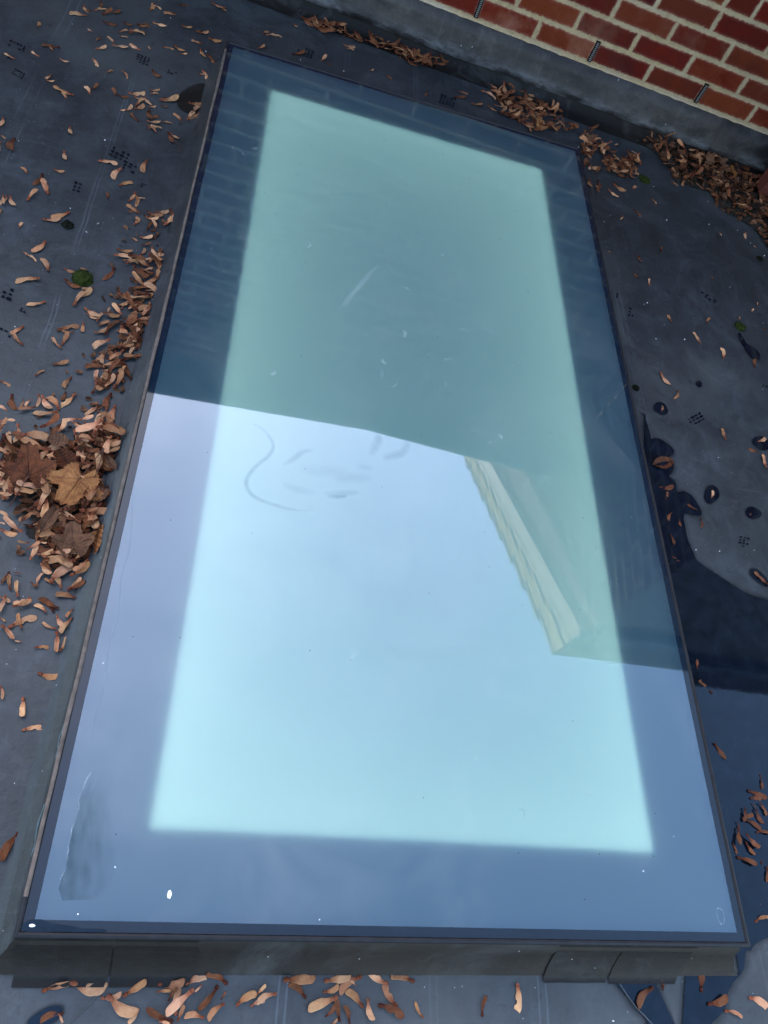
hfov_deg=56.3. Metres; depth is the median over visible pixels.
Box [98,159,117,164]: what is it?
maple seed
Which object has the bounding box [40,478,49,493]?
maple seed
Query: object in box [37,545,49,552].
maple seed
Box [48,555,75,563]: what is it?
maple seed
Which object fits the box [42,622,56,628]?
maple seed
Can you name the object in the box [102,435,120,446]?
maple seed
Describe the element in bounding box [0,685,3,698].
maple seed
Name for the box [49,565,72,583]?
maple seed
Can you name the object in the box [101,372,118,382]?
maple seed
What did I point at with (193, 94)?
wet patch
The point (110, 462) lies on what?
ribbed leaf
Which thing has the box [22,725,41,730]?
maple seed
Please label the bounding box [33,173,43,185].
maple seed
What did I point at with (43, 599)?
maple seed
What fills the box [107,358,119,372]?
maple seed
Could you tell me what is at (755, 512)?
wet patch
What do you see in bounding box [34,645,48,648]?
maple seed
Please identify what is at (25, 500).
leaf crumbs
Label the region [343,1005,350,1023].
maple seed
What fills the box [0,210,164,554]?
leaf crumbs
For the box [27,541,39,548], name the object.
maple seed
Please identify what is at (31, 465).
maple leaf
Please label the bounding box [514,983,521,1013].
maple seed
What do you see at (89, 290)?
maple seed
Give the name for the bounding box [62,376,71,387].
maple seed
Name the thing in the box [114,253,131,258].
maple seed
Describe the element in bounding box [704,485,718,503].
wet patch
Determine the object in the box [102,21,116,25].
maple seed
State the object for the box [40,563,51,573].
maple seed
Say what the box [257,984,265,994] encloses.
maple seed
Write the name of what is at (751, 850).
maple seed
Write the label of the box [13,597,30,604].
maple seed
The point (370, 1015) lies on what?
maple seed
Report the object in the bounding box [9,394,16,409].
maple seed
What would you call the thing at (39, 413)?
maple seed
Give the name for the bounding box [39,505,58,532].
ribbed leaf
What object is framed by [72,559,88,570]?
maple seed
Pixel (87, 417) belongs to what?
maple seed
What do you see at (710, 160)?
maple leaf
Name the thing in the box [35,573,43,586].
maple seed
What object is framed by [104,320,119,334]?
maple seed
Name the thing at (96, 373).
maple seed
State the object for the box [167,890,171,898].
bird dropping
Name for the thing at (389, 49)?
leaf crumbs
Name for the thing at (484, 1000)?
maple seed
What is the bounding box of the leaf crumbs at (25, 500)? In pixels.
[0,421,115,564]
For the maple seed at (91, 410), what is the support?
on the flat roof
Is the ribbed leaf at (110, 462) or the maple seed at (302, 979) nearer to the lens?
the maple seed at (302, 979)
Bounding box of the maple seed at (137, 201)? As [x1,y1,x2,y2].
[134,192,139,206]
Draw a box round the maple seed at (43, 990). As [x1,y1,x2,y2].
[41,981,69,992]
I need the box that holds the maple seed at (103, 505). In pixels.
[85,502,106,508]
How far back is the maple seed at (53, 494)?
1.40 m
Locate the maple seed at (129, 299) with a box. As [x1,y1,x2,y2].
[125,291,137,311]
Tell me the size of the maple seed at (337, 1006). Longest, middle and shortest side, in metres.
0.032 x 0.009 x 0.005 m
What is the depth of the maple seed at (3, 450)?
1.38 m
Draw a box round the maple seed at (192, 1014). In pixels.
[184,1011,203,1018]
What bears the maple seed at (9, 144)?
on the flat roof
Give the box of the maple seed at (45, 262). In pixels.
[40,258,49,270]
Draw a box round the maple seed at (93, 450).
[82,447,98,452]
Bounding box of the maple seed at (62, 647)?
[59,637,65,651]
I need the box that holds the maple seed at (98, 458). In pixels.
[95,453,102,470]
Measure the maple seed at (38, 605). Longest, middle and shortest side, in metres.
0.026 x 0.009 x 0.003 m
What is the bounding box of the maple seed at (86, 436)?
[79,434,94,440]
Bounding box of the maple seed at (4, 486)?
[0,476,7,492]
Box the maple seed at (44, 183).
[40,178,49,194]
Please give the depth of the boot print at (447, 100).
2.56 m
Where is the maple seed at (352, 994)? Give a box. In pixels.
[345,988,363,1007]
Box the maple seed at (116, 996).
[101,991,121,1000]
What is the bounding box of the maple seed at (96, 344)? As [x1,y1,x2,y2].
[92,338,110,348]
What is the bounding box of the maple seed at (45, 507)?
[40,498,48,516]
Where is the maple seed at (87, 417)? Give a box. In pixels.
[78,414,93,419]
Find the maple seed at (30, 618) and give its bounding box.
[8,615,36,628]
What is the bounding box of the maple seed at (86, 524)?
[82,518,98,528]
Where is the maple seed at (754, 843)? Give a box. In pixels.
[746,833,760,847]
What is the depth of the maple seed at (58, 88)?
2.00 m
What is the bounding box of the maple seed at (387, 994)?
[382,984,397,1006]
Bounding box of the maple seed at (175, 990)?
[168,987,177,1001]
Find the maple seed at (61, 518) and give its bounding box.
[56,505,65,527]
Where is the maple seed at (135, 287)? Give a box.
[128,286,148,288]
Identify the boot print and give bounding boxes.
[1,288,13,300]
[12,68,24,78]
[72,181,81,191]
[109,147,129,162]
[123,161,136,172]
[136,54,149,64]
[297,48,313,57]
[439,94,455,107]
[688,412,703,423]
[739,536,749,546]
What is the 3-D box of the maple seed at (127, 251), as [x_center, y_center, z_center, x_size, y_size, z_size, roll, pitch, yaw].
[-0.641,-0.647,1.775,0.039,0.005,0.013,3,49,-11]
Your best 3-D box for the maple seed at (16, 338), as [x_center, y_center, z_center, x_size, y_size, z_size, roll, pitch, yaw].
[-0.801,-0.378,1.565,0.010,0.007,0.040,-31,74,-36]
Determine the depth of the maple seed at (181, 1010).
1.07 m
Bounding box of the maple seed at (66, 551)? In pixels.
[50,549,70,553]
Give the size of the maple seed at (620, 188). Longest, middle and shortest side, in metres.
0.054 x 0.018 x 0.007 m
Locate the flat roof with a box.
[0,0,767,1023]
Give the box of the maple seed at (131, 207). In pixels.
[126,204,139,212]
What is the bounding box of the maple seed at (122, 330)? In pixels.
[120,325,127,333]
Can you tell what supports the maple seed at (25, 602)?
on the flat roof
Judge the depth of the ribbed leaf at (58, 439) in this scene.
1.45 m
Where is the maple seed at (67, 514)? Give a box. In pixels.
[64,511,80,522]
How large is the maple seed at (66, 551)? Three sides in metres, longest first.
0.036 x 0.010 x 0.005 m
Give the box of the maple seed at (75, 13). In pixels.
[69,11,86,15]
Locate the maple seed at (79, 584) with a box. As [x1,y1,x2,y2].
[67,580,84,590]
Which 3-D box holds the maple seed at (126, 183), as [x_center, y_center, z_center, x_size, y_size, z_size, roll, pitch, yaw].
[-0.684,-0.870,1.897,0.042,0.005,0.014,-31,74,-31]
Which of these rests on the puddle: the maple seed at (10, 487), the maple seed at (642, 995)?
the maple seed at (642, 995)
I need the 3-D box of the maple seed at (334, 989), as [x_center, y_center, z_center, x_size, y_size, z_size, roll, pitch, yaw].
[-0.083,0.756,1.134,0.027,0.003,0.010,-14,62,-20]
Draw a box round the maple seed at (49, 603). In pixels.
[45,601,58,608]
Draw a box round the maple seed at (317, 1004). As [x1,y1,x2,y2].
[308,995,337,1012]
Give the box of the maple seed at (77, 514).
[67,512,87,520]
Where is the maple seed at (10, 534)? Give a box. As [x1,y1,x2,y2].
[0,528,17,536]
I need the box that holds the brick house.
[248,0,767,196]
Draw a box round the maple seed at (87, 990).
[69,980,107,995]
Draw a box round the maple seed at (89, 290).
[76,287,92,297]
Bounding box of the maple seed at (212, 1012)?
[207,1002,224,1021]
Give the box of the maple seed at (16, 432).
[12,431,24,442]
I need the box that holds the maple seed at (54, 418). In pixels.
[40,413,59,427]
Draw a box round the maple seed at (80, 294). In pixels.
[72,291,85,305]
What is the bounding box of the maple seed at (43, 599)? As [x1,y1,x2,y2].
[38,597,54,611]
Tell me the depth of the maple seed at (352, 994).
1.14 m
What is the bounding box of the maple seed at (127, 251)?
[117,248,132,252]
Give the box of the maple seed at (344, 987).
[339,975,361,994]
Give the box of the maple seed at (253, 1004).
[250,1000,264,1007]
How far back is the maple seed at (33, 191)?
1.78 m
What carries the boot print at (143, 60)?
on the flat roof
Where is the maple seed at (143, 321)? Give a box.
[136,319,148,325]
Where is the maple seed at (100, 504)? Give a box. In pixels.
[82,502,102,521]
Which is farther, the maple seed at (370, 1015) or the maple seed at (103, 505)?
the maple seed at (103, 505)
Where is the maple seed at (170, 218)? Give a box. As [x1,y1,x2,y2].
[163,215,172,224]
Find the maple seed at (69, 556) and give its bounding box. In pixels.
[56,546,71,557]
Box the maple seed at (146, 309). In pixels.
[142,303,151,315]
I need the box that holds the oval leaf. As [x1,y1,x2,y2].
[652,456,674,468]
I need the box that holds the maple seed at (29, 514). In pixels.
[21,510,38,521]
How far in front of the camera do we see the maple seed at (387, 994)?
1.16 m
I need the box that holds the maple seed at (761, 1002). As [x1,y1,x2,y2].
[749,996,767,1009]
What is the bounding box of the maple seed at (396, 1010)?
[378,1003,404,1019]
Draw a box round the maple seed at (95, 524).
[85,510,99,528]
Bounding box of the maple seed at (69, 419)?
[65,418,77,421]
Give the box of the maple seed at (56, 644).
[54,631,59,651]
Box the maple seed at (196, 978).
[185,975,206,984]
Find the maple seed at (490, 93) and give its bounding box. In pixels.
[481,90,495,100]
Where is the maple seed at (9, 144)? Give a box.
[6,137,15,149]
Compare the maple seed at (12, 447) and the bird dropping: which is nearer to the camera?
the bird dropping
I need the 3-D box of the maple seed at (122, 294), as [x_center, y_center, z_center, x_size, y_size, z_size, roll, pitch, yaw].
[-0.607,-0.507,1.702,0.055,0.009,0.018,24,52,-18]
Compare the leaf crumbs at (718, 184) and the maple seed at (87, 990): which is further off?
the leaf crumbs at (718, 184)
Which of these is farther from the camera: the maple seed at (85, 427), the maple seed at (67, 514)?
the maple seed at (85, 427)
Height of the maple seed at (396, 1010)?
0.005 m
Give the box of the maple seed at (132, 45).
[129,43,140,50]
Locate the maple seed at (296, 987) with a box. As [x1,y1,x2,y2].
[288,982,306,998]
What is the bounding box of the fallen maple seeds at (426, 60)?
[0,0,767,1023]
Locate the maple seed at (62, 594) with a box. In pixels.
[55,591,75,598]
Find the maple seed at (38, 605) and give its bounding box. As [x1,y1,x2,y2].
[34,603,46,611]
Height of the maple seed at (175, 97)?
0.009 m
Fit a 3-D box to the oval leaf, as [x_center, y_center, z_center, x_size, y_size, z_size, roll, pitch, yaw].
[0.756,-0.133,1.948,0.076,0.012,0.036,-10,71,-24]
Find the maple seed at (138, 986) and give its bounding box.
[122,979,146,997]
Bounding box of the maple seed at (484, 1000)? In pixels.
[481,995,486,1016]
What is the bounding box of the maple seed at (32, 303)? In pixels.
[26,301,45,305]
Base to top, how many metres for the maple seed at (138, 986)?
0.005 m
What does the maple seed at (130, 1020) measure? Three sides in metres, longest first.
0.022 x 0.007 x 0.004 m
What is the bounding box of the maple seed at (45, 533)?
[39,531,54,536]
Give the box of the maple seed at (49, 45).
[41,43,59,47]
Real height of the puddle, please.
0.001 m
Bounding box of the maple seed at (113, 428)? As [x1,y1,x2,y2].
[95,424,125,434]
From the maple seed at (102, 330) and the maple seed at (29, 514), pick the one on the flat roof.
the maple seed at (102, 330)
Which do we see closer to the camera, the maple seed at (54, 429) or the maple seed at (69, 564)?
the maple seed at (69, 564)
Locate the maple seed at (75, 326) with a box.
[57,324,79,330]
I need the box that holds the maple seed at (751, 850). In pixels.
[745,841,755,854]
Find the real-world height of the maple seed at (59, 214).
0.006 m
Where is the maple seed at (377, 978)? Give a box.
[369,975,388,985]
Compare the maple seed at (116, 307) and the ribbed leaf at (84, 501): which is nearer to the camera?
the ribbed leaf at (84, 501)
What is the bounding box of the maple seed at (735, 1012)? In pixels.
[724,1009,742,1018]
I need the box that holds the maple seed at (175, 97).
[159,94,178,100]
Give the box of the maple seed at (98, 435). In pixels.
[87,433,101,442]
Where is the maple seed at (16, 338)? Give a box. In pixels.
[12,333,23,344]
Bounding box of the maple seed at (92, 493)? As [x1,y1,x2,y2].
[86,485,98,500]
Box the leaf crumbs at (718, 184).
[642,138,767,243]
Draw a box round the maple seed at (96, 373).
[94,370,97,384]
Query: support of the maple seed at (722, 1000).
on the puddle
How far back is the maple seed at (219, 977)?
1.10 m
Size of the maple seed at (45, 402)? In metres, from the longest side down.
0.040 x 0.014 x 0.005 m
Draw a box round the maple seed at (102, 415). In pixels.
[96,407,107,420]
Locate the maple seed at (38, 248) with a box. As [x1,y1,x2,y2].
[31,240,46,251]
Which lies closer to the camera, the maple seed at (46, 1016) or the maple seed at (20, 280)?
the maple seed at (46, 1016)
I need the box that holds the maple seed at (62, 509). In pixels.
[59,501,80,511]
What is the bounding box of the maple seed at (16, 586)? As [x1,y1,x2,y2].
[14,580,18,596]
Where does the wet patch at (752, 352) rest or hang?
on the flat roof
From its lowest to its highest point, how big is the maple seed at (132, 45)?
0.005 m
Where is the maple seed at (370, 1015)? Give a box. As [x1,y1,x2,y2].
[366,998,374,1020]
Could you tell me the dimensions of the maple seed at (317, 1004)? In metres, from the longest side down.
0.050 x 0.014 x 0.007 m
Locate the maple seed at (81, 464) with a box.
[79,461,90,467]
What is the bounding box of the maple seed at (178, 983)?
[158,978,184,989]
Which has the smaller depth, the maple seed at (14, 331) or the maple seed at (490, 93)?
the maple seed at (14, 331)
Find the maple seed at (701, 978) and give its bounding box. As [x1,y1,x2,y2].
[698,975,704,991]
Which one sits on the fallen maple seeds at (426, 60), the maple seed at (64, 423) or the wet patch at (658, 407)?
the maple seed at (64, 423)
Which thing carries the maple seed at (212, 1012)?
on the flat roof
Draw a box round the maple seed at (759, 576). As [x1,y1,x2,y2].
[754,571,767,584]
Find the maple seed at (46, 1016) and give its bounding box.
[40,1011,63,1022]
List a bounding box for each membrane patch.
[0,983,96,1023]
[620,951,767,1023]
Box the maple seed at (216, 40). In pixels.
[208,37,221,42]
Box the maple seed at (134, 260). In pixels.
[125,258,138,263]
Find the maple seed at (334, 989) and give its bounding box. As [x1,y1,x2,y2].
[323,984,338,993]
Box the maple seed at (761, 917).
[755,915,767,922]
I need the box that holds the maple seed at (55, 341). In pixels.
[51,337,61,347]
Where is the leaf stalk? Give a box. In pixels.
[94,449,103,477]
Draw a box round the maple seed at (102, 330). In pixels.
[93,327,106,332]
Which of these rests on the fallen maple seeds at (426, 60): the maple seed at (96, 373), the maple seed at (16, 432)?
the maple seed at (16, 432)
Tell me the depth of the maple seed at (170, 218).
1.87 m
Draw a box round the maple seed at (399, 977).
[390,974,414,982]
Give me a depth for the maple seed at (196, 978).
1.10 m
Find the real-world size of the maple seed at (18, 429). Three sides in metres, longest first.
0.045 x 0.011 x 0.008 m
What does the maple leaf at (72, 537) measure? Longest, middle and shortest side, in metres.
0.081 x 0.075 x 0.014 m
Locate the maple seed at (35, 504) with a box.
[30,499,44,509]
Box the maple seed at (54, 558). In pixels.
[42,555,62,564]
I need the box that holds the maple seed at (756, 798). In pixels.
[750,796,760,800]
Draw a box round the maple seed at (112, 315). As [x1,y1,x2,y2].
[103,311,119,317]
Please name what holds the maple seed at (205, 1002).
on the flat roof
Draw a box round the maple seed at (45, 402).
[41,395,52,407]
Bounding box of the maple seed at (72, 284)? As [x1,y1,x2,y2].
[64,278,80,287]
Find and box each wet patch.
[28,1006,62,1023]
[177,84,204,113]
[654,402,667,414]
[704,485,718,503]
[739,333,759,359]
[746,507,760,517]
[750,568,767,585]
[752,436,767,449]
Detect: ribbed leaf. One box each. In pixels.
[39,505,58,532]
[47,433,68,446]
[54,448,76,467]
[81,487,89,507]
[93,487,107,502]
[93,524,102,554]
[105,455,116,469]
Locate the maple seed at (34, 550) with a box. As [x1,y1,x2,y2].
[29,545,38,559]
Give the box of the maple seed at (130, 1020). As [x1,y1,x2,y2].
[128,1008,139,1023]
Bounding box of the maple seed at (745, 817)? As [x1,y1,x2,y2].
[743,807,746,821]
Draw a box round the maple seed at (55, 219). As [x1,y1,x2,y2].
[42,217,60,221]
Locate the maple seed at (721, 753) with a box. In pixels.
[714,742,726,758]
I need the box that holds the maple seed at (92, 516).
[88,511,93,526]
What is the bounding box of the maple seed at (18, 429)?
[13,423,19,442]
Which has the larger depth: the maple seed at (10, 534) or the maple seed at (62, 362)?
the maple seed at (62, 362)
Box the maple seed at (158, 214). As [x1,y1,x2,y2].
[147,211,163,216]
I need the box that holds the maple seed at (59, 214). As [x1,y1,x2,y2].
[51,211,69,217]
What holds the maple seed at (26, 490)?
on the fallen maple seeds at (426, 60)
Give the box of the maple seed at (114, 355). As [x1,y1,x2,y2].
[109,350,123,359]
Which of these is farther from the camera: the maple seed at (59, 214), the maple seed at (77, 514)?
the maple seed at (59, 214)
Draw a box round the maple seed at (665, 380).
[660,372,669,383]
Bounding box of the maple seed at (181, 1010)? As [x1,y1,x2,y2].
[177,1004,184,1021]
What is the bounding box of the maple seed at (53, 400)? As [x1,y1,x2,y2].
[46,396,59,409]
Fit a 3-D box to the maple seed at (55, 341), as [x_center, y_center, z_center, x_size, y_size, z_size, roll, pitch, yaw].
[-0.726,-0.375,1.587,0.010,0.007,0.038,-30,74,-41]
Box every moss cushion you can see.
[61,219,73,228]
[71,269,93,286]
[633,384,638,390]
[638,174,650,183]
[735,322,746,331]
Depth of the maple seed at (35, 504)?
1.38 m
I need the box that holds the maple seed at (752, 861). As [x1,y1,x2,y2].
[737,856,756,865]
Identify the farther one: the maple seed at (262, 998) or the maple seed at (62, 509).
the maple seed at (62, 509)
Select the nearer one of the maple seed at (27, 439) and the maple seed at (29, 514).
the maple seed at (29, 514)
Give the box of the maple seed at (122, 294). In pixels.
[117,291,136,305]
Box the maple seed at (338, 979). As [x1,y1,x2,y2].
[324,975,350,983]
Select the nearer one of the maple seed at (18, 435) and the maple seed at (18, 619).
the maple seed at (18, 619)
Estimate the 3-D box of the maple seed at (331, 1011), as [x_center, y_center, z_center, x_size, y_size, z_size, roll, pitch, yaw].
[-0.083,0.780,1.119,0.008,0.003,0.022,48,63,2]
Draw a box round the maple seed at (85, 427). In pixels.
[75,418,103,431]
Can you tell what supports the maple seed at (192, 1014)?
on the flat roof
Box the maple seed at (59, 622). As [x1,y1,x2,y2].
[56,615,62,626]
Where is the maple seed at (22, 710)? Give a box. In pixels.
[19,697,24,716]
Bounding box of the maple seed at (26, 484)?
[16,480,40,488]
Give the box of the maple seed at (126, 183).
[119,181,132,185]
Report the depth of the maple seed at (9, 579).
1.30 m
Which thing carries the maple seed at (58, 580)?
on the flat roof
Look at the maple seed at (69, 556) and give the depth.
1.34 m
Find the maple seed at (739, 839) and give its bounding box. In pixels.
[737,827,741,844]
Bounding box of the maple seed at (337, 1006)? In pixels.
[334,999,340,1021]
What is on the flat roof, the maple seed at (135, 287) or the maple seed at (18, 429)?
the maple seed at (135, 287)
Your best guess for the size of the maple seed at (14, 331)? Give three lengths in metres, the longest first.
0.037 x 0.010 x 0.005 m
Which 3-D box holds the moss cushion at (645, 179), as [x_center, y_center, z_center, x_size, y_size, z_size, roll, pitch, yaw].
[0.976,-1.246,2.681,0.052,0.010,0.053,16,57,-9]
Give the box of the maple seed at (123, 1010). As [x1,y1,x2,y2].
[106,994,138,1017]
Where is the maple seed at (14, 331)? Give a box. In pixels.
[10,325,23,333]
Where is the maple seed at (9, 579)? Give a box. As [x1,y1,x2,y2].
[7,574,11,589]
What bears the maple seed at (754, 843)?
on the puddle
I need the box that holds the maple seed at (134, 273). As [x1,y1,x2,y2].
[132,271,144,286]
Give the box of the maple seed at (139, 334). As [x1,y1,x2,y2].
[137,331,142,350]
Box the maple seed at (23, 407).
[18,406,35,409]
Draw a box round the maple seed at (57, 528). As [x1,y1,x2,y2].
[50,525,63,531]
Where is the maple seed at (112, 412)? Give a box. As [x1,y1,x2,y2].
[109,404,116,420]
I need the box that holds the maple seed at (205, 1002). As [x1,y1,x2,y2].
[198,984,218,1010]
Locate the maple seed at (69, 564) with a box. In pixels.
[63,561,72,567]
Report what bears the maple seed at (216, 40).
on the flat roof
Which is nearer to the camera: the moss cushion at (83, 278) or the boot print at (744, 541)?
the moss cushion at (83, 278)
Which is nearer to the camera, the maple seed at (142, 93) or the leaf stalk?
the leaf stalk
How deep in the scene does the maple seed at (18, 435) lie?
1.41 m
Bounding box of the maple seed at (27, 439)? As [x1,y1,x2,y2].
[21,437,47,450]
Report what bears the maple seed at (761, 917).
on the puddle
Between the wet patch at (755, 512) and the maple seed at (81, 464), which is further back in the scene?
the wet patch at (755, 512)
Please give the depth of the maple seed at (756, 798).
1.52 m
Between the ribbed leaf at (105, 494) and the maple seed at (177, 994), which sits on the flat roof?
the maple seed at (177, 994)
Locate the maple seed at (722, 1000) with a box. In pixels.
[707,994,727,1006]
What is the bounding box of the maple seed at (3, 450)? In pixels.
[0,447,8,454]
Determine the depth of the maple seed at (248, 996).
1.10 m
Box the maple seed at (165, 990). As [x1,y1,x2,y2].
[156,989,170,992]
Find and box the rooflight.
[0,41,749,987]
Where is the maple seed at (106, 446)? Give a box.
[103,435,112,452]
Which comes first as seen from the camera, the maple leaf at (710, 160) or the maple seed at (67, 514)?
the maple seed at (67, 514)
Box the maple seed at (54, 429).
[50,422,61,433]
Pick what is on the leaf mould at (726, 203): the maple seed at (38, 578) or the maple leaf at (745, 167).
the maple leaf at (745, 167)
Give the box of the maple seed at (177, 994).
[173,988,180,1015]
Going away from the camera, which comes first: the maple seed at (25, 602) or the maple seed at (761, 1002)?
the maple seed at (25, 602)
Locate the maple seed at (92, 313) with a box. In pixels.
[84,307,100,316]
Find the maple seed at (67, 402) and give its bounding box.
[61,393,75,407]
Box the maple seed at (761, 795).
[748,789,766,799]
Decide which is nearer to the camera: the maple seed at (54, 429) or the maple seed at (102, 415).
the maple seed at (54, 429)
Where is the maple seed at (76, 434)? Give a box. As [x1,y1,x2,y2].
[73,429,91,448]
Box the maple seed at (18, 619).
[16,613,22,628]
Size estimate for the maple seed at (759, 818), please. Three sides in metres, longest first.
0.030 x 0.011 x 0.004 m
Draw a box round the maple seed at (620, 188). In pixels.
[613,183,625,191]
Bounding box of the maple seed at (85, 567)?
[69,561,89,575]
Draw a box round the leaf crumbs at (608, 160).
[584,141,639,176]
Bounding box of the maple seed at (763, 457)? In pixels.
[762,454,766,467]
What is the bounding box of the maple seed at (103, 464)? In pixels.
[102,452,109,470]
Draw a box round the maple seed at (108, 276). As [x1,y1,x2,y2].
[103,267,115,280]
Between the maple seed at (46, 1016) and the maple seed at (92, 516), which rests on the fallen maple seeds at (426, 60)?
the maple seed at (92, 516)
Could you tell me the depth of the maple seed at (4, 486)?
1.38 m
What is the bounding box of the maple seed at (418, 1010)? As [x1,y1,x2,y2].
[415,1001,423,1017]
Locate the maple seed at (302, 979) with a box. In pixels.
[283,974,315,984]
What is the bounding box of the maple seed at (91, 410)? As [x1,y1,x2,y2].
[85,404,98,415]
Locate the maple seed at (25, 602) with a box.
[12,599,31,606]
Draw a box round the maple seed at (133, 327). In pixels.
[120,321,143,331]
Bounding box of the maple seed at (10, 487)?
[7,477,13,493]
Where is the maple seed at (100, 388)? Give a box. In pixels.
[96,375,117,390]
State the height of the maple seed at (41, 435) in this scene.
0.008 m
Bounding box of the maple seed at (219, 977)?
[206,972,227,984]
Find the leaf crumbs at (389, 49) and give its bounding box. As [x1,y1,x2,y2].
[327,29,433,67]
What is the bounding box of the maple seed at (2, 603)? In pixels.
[0,595,6,611]
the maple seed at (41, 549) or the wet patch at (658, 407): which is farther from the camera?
the wet patch at (658, 407)
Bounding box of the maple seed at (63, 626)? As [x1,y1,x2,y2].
[59,617,72,632]
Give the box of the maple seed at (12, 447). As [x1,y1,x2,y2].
[2,433,18,452]
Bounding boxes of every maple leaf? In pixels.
[0,441,56,505]
[46,448,103,505]
[50,521,96,557]
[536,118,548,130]
[585,133,597,141]
[705,151,714,164]
[717,155,728,169]
[730,164,736,177]
[741,165,750,170]
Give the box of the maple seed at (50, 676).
[38,672,57,679]
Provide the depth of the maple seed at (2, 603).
1.28 m
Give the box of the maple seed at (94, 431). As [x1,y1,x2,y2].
[92,413,100,435]
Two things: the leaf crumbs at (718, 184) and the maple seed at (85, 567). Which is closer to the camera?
the maple seed at (85, 567)
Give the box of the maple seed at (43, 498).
[37,488,50,510]
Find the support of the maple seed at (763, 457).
on the flat roof
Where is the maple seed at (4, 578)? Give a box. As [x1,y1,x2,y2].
[0,571,9,583]
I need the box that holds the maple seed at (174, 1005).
[166,988,194,1016]
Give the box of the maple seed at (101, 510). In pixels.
[79,507,106,514]
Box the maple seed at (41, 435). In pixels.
[20,431,48,440]
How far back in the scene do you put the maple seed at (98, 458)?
1.45 m
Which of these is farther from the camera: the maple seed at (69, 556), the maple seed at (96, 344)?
the maple seed at (96, 344)
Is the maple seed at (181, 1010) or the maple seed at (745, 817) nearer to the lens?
the maple seed at (181, 1010)
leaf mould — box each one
[0,432,107,563]
[642,140,767,246]
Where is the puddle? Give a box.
[617,414,767,1023]
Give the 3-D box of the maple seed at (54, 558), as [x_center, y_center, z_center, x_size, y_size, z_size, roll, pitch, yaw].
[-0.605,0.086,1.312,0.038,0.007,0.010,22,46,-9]
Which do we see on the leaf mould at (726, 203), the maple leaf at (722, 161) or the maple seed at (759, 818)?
the maple leaf at (722, 161)
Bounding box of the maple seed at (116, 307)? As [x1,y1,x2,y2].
[112,303,121,314]
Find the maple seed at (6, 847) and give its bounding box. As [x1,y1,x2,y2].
[0,831,17,860]
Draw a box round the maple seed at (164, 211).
[155,210,168,213]
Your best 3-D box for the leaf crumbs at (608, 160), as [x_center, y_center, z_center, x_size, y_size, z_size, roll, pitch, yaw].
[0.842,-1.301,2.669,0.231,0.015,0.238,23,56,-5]
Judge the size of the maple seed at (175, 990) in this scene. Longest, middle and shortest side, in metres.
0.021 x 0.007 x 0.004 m
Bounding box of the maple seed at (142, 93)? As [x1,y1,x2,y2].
[128,91,144,95]
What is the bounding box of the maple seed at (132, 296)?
[130,295,150,297]
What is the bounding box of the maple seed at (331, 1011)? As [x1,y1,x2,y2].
[325,1005,334,1017]
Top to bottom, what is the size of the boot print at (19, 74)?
0.001 m
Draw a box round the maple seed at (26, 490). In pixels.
[12,487,33,493]
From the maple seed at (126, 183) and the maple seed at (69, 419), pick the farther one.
the maple seed at (126, 183)
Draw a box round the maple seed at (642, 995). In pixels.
[637,986,653,1008]
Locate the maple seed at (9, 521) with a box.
[3,516,22,532]
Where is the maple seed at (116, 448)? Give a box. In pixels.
[101,446,119,452]
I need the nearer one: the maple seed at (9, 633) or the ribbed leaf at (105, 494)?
the maple seed at (9, 633)
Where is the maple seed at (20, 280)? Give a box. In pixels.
[15,277,39,283]
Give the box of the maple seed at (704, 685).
[698,680,712,693]
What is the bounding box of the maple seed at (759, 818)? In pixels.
[756,809,763,822]
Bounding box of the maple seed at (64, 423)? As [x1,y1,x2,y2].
[57,418,66,431]
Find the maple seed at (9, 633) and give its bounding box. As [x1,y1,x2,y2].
[1,624,13,638]
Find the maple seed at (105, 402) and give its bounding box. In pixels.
[102,392,111,407]
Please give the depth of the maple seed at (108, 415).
1.50 m
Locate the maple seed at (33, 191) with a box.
[26,188,37,200]
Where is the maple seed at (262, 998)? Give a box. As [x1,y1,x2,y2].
[257,992,276,1004]
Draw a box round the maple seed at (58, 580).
[55,577,61,587]
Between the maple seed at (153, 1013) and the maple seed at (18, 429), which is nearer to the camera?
the maple seed at (153, 1013)
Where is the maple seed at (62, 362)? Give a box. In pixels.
[53,359,68,364]
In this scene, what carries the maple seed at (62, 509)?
on the fallen maple seeds at (426, 60)
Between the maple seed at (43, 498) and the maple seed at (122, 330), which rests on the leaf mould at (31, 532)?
the maple seed at (43, 498)
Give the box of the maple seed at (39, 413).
[32,410,58,415]
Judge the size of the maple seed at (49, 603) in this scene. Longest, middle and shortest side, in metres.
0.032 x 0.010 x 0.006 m
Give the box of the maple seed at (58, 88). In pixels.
[53,85,73,95]
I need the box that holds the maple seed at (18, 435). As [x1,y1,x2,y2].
[8,434,22,436]
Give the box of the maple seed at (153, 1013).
[146,1007,173,1023]
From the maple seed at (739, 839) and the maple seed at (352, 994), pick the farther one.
the maple seed at (739, 839)
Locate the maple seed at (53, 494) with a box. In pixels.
[49,492,64,504]
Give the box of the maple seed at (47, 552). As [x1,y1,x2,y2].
[37,549,52,554]
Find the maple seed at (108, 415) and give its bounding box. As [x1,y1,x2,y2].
[105,412,112,423]
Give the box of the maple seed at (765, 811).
[760,803,767,815]
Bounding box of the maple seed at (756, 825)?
[747,819,761,830]
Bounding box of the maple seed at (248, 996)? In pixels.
[236,990,256,1006]
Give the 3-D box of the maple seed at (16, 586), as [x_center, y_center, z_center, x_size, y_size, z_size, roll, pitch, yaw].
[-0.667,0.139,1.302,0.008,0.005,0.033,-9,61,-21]

